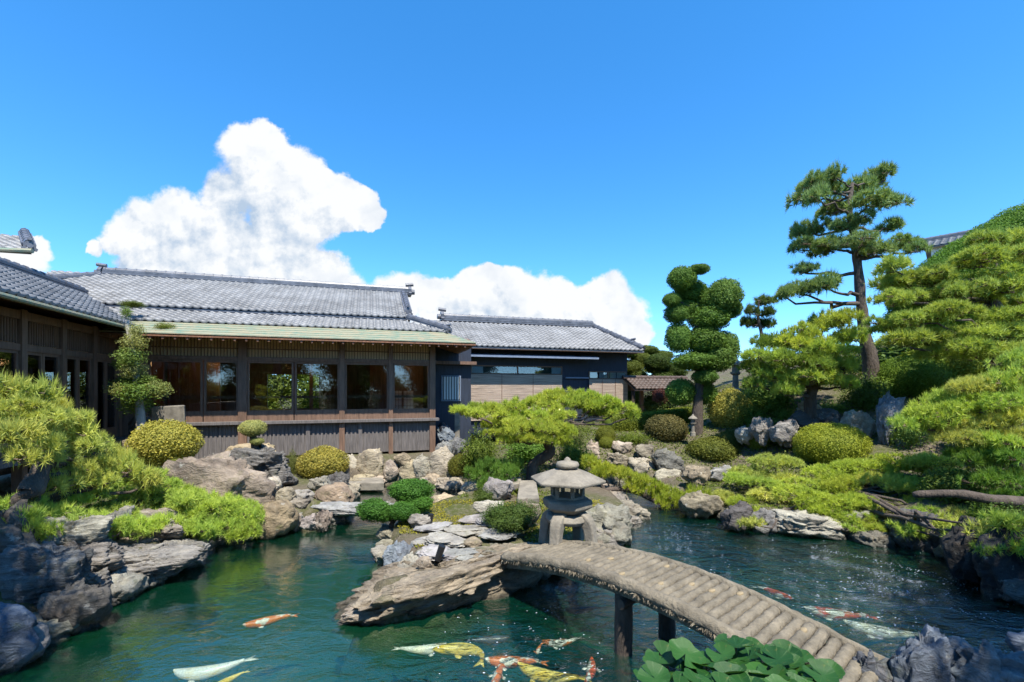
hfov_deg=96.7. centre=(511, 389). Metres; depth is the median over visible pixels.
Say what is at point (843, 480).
creeping pine
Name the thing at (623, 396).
bamboo blind
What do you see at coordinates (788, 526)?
edging stone
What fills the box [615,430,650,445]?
bank shrub
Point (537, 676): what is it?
koi
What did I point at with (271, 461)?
boulder
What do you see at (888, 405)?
boulder
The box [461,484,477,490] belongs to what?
edging stone
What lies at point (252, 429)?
standard shrub
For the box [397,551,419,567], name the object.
boulder
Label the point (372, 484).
flat slab
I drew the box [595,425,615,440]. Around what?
azalea bush
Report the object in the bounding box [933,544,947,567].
edging stone
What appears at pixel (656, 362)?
garden tree
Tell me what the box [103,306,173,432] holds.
climbing tree
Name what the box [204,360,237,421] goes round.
window
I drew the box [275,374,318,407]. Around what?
garden tree
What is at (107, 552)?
boulder
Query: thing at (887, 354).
bank shrub
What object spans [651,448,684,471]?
boulder
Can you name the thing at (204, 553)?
boulder
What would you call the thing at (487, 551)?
rock slab
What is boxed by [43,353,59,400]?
glazed door
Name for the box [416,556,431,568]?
boulder
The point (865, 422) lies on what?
boulder
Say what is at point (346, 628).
rock slab
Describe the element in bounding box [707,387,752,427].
azalea bush
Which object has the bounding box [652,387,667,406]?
flowering shrub
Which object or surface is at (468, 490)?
edging stone
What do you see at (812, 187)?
tall pine
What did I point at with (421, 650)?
koi
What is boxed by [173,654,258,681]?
koi
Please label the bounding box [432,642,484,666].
koi
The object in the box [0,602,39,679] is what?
boulder
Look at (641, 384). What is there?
garden gate
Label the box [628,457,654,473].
boulder
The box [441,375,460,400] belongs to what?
barred window
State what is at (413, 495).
shrub
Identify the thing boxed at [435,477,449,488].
edging stone
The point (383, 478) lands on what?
edging stone
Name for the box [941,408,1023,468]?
bank shrub
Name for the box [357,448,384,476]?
boulder
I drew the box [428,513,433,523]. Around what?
garden spotlight
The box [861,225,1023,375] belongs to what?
sprawling pine
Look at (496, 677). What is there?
koi
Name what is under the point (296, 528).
boulder
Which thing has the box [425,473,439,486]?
edging stone
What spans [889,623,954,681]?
boulder
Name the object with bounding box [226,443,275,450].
boulder
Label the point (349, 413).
window
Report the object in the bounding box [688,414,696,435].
garden lantern
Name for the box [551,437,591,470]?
bank shrub
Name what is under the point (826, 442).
clipped dome
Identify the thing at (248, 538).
edging stone
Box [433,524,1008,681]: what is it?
foam
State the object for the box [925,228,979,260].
neighbouring house
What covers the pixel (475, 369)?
high window
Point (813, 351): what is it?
spreading pine
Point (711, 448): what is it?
azalea bush
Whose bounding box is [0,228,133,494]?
house wing
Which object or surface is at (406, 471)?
boulder
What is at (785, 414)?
bank shrub
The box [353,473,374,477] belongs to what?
edging stone
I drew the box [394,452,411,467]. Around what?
boulder
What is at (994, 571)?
boulder
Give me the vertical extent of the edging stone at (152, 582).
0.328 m
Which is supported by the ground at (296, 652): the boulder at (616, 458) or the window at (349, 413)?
the boulder at (616, 458)
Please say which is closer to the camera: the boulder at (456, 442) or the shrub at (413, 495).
the shrub at (413, 495)
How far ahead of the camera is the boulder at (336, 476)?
11.52 m
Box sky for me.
[0,0,1023,389]
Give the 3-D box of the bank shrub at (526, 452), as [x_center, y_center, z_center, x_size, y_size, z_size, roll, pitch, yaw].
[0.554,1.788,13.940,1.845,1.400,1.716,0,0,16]
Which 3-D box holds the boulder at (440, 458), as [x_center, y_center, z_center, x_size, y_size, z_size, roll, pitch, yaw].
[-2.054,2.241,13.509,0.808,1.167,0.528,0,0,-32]
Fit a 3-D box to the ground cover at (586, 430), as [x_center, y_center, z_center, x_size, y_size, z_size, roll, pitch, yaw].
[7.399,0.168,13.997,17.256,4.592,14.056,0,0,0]
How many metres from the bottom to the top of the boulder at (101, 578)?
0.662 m
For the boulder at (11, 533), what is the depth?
5.69 m
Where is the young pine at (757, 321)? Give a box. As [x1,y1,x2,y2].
[739,292,778,348]
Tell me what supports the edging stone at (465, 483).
on the ground at (296, 652)
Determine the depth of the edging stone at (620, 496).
10.87 m
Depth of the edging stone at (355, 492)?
11.63 m
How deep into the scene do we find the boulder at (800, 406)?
13.10 m
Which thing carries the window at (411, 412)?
in the wooden house at (223, 349)
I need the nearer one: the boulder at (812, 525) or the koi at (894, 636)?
the koi at (894, 636)
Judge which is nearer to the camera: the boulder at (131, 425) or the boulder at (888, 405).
the boulder at (888, 405)
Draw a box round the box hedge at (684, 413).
[601,406,691,431]
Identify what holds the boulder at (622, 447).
on the ground at (296, 652)
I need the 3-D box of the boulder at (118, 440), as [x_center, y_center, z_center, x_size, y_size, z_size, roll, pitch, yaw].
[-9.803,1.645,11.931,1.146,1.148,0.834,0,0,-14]
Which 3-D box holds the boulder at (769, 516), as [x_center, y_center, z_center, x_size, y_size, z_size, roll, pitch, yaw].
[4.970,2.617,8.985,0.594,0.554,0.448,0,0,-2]
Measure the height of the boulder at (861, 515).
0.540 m
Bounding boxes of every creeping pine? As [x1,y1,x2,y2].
[0,466,265,545]
[710,450,1023,557]
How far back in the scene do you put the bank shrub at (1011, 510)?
6.89 m
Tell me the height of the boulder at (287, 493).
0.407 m
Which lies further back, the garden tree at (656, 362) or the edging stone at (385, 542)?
the garden tree at (656, 362)
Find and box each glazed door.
[0,349,18,458]
[28,352,42,449]
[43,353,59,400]
[67,356,77,445]
[78,357,90,421]
[98,359,105,436]
[106,360,116,437]
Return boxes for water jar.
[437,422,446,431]
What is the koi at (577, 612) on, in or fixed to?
in the pond water
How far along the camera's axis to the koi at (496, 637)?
5.31 m
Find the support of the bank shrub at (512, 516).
on the ground at (296, 652)
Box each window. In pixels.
[148,359,202,421]
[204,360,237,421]
[247,361,293,420]
[295,362,338,419]
[345,362,388,418]
[393,363,428,417]
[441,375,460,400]
[471,365,561,374]
[588,371,626,378]
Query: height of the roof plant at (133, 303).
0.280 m
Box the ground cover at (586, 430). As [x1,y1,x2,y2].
[458,343,1023,542]
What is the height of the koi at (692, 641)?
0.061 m
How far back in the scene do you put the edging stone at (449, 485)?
12.49 m
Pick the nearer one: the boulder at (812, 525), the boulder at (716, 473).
the boulder at (812, 525)
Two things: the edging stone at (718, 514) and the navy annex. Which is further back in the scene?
the navy annex
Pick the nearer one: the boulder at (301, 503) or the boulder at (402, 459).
the boulder at (301, 503)
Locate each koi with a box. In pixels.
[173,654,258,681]
[218,670,250,681]
[242,613,299,628]
[391,643,446,655]
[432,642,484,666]
[463,635,508,645]
[485,656,548,670]
[488,664,505,681]
[518,662,591,681]
[533,643,542,654]
[544,636,583,648]
[565,606,603,614]
[582,657,600,681]
[678,637,708,647]
[751,585,792,601]
[803,606,880,620]
[843,619,918,639]
[921,607,958,612]
[964,638,1008,648]
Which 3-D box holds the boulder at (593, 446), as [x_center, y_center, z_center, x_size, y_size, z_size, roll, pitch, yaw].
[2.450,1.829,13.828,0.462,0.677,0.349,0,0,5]
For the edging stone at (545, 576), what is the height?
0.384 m
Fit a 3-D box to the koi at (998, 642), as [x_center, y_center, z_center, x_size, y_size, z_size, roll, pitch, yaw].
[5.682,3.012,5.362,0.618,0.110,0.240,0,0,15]
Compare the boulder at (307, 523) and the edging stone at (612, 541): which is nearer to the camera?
the edging stone at (612, 541)
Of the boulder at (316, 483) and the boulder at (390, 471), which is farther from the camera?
the boulder at (390, 471)
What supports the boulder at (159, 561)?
on the ground at (296, 652)
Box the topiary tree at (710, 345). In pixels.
[661,263,745,435]
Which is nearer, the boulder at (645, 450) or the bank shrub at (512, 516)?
the bank shrub at (512, 516)
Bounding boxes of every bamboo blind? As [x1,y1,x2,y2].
[471,374,561,420]
[589,379,627,412]
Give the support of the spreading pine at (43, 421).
on the ground at (296, 652)
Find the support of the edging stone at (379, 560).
on the ground at (296, 652)
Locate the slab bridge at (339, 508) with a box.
[309,501,393,515]
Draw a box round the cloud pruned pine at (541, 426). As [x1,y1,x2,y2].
[449,387,641,486]
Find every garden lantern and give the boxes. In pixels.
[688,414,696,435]
[730,360,740,393]
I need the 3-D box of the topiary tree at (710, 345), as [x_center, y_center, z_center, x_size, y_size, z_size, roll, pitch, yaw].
[6.230,-1.120,14.960,2.792,5.840,1.555,0,0,0]
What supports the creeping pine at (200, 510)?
on the ground at (296, 652)
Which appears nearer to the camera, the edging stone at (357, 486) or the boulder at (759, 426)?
the edging stone at (357, 486)
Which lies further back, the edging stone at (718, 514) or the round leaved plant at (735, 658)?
the edging stone at (718, 514)
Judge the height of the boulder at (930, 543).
0.816 m
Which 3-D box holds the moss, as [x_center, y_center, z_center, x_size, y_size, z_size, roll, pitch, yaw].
[0.041,2.379,8.100,4.226,0.128,3.428,0,0,0]
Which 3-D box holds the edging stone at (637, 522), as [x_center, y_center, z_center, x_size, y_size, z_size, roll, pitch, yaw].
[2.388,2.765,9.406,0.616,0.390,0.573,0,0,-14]
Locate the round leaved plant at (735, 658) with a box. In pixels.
[633,633,844,681]
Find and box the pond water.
[2,485,1023,681]
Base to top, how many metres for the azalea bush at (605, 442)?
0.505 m
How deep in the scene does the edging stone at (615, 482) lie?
12.90 m
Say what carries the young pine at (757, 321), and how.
on the ground at (296, 652)
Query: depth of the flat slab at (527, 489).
9.62 m
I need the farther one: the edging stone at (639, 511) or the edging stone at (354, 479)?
the edging stone at (354, 479)
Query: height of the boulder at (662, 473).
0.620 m
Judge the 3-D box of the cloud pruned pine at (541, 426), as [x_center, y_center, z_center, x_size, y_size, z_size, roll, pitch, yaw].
[0.930,1.152,11.525,4.987,2.627,2.308,0,0,-26]
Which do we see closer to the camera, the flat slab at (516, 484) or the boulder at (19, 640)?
the boulder at (19, 640)
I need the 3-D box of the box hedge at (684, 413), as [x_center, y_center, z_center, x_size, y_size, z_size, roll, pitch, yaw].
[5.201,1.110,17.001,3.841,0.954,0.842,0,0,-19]
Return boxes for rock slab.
[330,544,542,623]
[331,607,385,637]
[474,542,540,572]
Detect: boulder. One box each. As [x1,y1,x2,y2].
[0,499,42,552]
[0,540,93,606]
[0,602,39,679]
[37,512,115,545]
[37,578,112,636]
[63,537,126,570]
[85,566,121,606]
[111,505,134,539]
[114,536,163,543]
[115,436,154,469]
[116,542,204,583]
[128,416,150,435]
[139,507,188,539]
[161,450,276,502]
[162,538,210,569]
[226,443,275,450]
[231,444,298,486]
[253,499,298,539]
[268,476,281,491]
[275,486,295,500]
[290,497,313,508]
[293,514,301,531]
[295,489,314,498]
[300,513,316,530]
[307,476,330,489]
[314,482,354,501]
[315,509,332,531]
[328,471,349,484]
[345,454,356,467]
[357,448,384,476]
[382,540,413,565]
[383,459,398,480]
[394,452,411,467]
[397,459,415,480]
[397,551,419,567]
[407,513,430,528]
[412,453,429,478]
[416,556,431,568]
[429,445,454,476]
[435,441,452,452]
[436,425,454,442]
[447,476,461,480]
[448,436,465,455]
[464,536,481,547]
[473,500,503,513]
[483,476,514,500]
[515,498,541,528]
[585,502,632,545]
[586,439,599,458]
[606,452,628,466]
[612,441,632,453]
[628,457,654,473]
[635,444,654,458]
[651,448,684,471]
[654,468,680,481]
[678,490,723,522]
[681,465,710,486]
[710,465,731,480]
[720,500,752,533]
[735,425,752,444]
[748,416,773,446]
[752,508,777,535]
[768,418,798,447]
[772,509,846,541]
[790,408,840,430]
[796,401,821,411]
[839,409,876,438]
[847,509,871,523]
[852,649,892,681]
[875,391,904,445]
[885,508,946,558]
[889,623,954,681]
[892,435,921,445]
[939,515,987,590]
[948,636,1023,681]
[972,525,1023,606]
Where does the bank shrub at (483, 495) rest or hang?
on the ground at (296, 652)
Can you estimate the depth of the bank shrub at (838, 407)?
13.38 m
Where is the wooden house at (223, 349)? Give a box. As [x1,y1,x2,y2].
[46,263,475,458]
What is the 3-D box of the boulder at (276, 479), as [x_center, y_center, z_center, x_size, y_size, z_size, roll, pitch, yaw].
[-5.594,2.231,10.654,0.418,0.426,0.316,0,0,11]
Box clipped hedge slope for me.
[882,202,1023,343]
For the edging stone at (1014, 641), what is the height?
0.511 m
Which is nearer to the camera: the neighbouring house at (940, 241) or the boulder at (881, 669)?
the boulder at (881, 669)
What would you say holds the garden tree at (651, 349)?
on the ground at (296, 652)
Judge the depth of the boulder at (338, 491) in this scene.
9.85 m
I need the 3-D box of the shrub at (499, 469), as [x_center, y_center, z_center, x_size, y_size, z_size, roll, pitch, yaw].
[-0.429,2.026,10.667,1.556,1.047,1.199,0,0,0]
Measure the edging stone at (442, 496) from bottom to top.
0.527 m
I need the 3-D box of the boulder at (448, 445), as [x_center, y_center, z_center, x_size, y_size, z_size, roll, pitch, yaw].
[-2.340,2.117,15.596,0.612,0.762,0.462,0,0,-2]
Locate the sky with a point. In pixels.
(551, 159)
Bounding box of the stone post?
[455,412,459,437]
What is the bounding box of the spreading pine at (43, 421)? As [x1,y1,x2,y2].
[0,367,164,508]
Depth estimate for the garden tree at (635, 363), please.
23.73 m
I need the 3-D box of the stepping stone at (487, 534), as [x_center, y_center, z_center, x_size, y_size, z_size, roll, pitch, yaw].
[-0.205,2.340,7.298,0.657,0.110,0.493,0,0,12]
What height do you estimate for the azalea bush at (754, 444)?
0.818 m
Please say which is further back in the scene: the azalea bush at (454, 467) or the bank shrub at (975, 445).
the azalea bush at (454, 467)
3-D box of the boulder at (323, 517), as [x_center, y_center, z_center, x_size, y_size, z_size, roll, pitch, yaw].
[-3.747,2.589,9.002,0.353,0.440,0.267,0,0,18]
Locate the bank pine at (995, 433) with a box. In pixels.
[885,344,1023,518]
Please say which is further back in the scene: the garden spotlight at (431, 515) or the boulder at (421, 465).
the boulder at (421, 465)
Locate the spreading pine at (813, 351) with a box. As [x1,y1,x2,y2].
[735,304,870,418]
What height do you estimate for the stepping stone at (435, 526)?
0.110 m
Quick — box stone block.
[151,405,185,424]
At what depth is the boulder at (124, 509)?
7.19 m
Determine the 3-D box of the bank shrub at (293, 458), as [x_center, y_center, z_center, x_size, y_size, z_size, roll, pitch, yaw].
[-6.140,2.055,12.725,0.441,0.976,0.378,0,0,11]
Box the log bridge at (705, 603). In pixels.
[500,539,884,681]
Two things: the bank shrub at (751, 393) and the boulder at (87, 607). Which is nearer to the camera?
the boulder at (87, 607)
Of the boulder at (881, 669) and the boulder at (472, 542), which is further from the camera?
the boulder at (472, 542)
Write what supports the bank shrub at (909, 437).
on the ground at (296, 652)
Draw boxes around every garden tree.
[268,374,303,408]
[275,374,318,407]
[627,353,649,407]
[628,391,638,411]
[643,345,674,391]
[644,353,689,402]
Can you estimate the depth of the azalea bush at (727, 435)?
13.76 m
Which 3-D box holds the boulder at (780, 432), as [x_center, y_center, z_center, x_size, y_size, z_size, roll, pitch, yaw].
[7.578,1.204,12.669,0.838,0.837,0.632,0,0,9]
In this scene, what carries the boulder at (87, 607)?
in the pond water
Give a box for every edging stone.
[0,622,50,671]
[32,611,79,656]
[109,570,149,609]
[146,575,167,591]
[184,536,217,558]
[211,529,228,548]
[227,530,254,547]
[316,511,344,530]
[348,483,360,499]
[349,477,365,480]
[349,482,360,491]
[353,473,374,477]
[370,544,386,565]
[372,475,387,484]
[375,524,394,539]
[375,539,392,545]
[376,550,384,565]
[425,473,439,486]
[432,492,452,502]
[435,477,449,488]
[439,479,463,491]
[458,488,473,494]
[460,481,479,490]
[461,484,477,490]
[538,573,551,585]
[596,527,621,545]
[605,485,627,495]
[613,480,625,486]
[613,491,628,499]
[622,500,650,522]
[631,515,642,531]
[716,507,727,520]
[783,518,799,541]
[820,515,860,536]
[845,528,895,555]
[888,531,905,545]
[893,538,910,550]
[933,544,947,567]
[996,578,1023,607]
[1004,628,1023,651]
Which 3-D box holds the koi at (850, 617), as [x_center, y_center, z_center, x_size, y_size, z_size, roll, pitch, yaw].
[4.283,2.942,5.922,0.865,0.154,0.336,0,0,20]
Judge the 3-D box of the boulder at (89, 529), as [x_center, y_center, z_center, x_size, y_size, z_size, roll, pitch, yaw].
[-6.185,2.122,6.385,0.969,0.810,0.846,0,0,-36]
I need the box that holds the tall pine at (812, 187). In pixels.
[772,156,934,382]
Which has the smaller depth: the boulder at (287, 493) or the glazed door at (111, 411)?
the boulder at (287, 493)
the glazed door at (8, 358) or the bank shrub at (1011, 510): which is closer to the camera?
the bank shrub at (1011, 510)
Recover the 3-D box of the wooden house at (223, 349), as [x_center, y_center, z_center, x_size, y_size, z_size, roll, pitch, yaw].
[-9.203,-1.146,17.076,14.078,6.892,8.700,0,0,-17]
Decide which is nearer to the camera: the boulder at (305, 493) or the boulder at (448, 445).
the boulder at (305, 493)
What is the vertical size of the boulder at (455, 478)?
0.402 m
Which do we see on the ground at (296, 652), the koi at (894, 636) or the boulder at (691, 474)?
the boulder at (691, 474)
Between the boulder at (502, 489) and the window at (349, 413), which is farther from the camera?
the window at (349, 413)
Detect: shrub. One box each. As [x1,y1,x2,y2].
[236,419,267,448]
[287,448,299,473]
[355,477,435,527]
[457,426,504,473]
[462,454,524,492]
[472,486,498,500]
[478,498,543,533]
[501,440,556,464]
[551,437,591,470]
[564,424,585,447]
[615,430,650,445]
[634,391,676,410]
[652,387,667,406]
[731,398,773,427]
[741,389,756,402]
[742,367,807,415]
[769,407,796,421]
[817,398,860,413]
[837,368,891,411]
[840,336,947,375]
[871,372,911,397]
[885,417,930,447]
[915,457,989,506]
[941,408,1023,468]
[960,498,1023,527]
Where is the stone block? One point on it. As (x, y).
(175, 412)
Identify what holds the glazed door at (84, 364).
in the house wing
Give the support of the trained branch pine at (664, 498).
on the ground at (296, 652)
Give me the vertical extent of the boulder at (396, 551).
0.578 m
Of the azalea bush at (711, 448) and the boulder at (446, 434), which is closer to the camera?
the azalea bush at (711, 448)
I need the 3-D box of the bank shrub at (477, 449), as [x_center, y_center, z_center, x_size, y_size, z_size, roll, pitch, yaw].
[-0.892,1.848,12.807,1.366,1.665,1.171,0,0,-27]
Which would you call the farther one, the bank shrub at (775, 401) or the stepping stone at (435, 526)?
the bank shrub at (775, 401)
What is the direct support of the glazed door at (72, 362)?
in the house wing
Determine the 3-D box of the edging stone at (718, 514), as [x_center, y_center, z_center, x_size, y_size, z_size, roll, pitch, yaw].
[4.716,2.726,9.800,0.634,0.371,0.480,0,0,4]
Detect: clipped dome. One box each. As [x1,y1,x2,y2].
[789,421,875,463]
[877,355,960,397]
[895,341,986,379]
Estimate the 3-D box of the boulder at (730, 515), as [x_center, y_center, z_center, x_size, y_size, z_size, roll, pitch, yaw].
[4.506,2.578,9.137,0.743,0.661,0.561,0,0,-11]
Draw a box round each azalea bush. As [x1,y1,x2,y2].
[123,418,204,466]
[295,444,350,478]
[447,453,470,475]
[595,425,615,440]
[599,436,613,448]
[643,414,688,442]
[684,436,742,461]
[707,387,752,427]
[717,429,742,447]
[745,437,771,449]
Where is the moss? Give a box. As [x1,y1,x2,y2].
[398,499,603,561]
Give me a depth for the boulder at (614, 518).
8.15 m
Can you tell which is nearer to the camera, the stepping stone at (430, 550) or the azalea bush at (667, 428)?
the stepping stone at (430, 550)
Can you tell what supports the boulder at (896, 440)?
on the ground at (296, 652)
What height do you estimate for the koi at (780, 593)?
0.108 m
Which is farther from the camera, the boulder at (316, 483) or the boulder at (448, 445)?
the boulder at (448, 445)
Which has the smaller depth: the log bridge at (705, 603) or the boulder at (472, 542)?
the log bridge at (705, 603)
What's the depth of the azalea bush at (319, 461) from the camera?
12.42 m
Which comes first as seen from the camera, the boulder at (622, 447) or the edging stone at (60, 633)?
the edging stone at (60, 633)
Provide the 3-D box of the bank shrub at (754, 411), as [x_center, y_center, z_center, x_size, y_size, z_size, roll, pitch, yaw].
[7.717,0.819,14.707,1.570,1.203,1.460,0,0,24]
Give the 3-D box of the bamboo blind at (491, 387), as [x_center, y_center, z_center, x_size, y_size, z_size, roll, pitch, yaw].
[0.240,0.330,19.505,4.140,1.940,0.035,0,0,-17]
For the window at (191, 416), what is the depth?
13.72 m
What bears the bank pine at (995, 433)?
on the ground at (296, 652)
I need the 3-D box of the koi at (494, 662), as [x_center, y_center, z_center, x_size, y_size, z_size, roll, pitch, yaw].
[0.053,2.892,4.783,0.668,0.122,0.247,0,0,20]
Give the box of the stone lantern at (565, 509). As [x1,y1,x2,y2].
[531,457,605,544]
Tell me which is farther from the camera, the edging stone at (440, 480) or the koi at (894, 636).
the edging stone at (440, 480)
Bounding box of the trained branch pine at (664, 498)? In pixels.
[580,453,713,511]
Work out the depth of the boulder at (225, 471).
9.34 m
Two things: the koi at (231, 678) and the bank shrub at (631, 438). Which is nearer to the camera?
the koi at (231, 678)
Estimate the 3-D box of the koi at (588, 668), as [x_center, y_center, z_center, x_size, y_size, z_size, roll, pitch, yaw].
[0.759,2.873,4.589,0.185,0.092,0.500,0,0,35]
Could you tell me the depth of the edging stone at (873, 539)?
8.17 m
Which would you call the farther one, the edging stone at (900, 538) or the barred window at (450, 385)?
the barred window at (450, 385)
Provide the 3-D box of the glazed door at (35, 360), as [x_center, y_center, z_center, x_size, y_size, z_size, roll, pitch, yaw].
[-10.268,0.275,9.732,0.060,2.150,0.560,0,0,-17]
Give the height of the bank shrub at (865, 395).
1.580 m
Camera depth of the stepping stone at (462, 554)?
6.42 m
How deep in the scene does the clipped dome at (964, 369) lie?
12.88 m
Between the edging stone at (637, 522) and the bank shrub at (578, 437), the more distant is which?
the bank shrub at (578, 437)
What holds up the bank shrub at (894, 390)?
on the ground at (296, 652)
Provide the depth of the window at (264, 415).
14.33 m
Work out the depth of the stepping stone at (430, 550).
6.46 m
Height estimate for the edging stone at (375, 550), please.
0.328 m
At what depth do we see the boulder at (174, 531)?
7.27 m
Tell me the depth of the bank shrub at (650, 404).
21.29 m
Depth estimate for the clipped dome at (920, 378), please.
13.04 m
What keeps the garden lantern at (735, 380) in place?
on the ground at (296, 652)
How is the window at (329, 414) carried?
in the wooden house at (223, 349)
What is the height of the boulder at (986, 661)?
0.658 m
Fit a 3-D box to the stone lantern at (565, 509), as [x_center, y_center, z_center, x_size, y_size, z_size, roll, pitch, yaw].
[0.828,1.690,6.790,0.987,1.371,1.132,0,0,-12]
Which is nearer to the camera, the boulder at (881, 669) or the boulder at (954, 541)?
the boulder at (881, 669)
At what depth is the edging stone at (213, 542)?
7.79 m
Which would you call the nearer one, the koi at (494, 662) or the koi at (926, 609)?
the koi at (494, 662)
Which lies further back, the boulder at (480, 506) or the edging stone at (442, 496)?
the edging stone at (442, 496)
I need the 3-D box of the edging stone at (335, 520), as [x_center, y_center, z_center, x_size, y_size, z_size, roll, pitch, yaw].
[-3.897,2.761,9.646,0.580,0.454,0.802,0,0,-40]
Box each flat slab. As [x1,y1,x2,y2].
[348,478,383,490]
[509,477,520,489]
[517,480,538,503]
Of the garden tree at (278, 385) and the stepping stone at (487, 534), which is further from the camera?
the garden tree at (278, 385)
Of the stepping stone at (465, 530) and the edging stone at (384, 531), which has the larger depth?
the edging stone at (384, 531)
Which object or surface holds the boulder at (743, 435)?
on the ground cover at (586, 430)
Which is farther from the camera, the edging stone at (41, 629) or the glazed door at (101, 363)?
the glazed door at (101, 363)
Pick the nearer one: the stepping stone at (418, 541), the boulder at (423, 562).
the boulder at (423, 562)
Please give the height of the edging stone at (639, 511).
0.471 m
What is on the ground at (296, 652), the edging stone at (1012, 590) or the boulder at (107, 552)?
the edging stone at (1012, 590)
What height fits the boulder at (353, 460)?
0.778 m
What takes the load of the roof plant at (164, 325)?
on the wooden house at (223, 349)
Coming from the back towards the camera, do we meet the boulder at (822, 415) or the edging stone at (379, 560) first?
the boulder at (822, 415)
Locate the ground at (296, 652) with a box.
[0,344,1023,681]
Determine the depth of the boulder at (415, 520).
7.89 m
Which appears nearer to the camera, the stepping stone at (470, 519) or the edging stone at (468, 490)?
the stepping stone at (470, 519)
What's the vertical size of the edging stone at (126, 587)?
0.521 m
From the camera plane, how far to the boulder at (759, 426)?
12.89 m
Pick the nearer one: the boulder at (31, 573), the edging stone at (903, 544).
the boulder at (31, 573)
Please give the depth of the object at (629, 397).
25.42 m
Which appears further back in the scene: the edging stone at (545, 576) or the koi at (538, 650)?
the edging stone at (545, 576)
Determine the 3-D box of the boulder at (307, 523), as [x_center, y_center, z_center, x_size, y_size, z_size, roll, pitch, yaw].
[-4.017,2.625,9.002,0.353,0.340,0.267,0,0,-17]
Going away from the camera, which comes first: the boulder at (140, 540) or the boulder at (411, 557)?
the boulder at (411, 557)
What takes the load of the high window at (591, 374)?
in the navy annex
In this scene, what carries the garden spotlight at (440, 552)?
on the rock slab at (449, 585)
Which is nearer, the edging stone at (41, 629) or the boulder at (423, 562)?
the edging stone at (41, 629)
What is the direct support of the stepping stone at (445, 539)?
on the ground at (296, 652)
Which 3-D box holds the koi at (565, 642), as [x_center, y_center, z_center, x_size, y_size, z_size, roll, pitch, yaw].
[0.588,2.882,5.202,0.480,0.089,0.177,0,0,-24]
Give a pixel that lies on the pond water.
(236, 548)
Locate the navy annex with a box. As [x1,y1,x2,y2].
[426,307,644,445]
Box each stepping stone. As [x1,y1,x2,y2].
[411,536,428,545]
[413,521,452,532]
[415,544,455,561]
[422,531,464,547]
[443,524,488,535]
[443,548,484,560]
[458,513,483,524]
[475,517,500,527]
[478,528,518,540]
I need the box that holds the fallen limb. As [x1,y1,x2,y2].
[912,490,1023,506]
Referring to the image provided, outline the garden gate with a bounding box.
[622,375,687,411]
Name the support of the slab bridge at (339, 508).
on the edging stone
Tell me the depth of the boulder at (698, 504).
9.78 m
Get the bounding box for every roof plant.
[115,300,146,308]
[153,322,175,328]
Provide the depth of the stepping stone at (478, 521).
7.93 m
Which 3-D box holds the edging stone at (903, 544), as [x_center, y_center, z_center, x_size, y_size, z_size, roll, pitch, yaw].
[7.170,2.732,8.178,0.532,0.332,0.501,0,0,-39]
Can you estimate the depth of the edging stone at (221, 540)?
8.17 m
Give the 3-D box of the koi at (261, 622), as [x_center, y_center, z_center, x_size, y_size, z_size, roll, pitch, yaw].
[-3.000,2.903,5.691,0.607,0.114,0.221,0,0,-10]
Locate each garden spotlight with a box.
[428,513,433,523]
[434,544,445,562]
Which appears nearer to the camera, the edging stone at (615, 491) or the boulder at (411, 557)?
the boulder at (411, 557)
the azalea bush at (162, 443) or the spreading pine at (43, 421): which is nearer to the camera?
the spreading pine at (43, 421)
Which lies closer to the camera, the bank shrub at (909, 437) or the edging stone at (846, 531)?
the edging stone at (846, 531)
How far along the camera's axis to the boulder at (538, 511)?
7.88 m
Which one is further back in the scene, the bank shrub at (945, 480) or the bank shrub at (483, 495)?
the bank shrub at (483, 495)
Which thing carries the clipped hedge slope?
on the ground at (296, 652)
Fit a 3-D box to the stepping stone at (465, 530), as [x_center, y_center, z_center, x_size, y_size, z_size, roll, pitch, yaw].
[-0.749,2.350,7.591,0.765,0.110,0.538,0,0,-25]

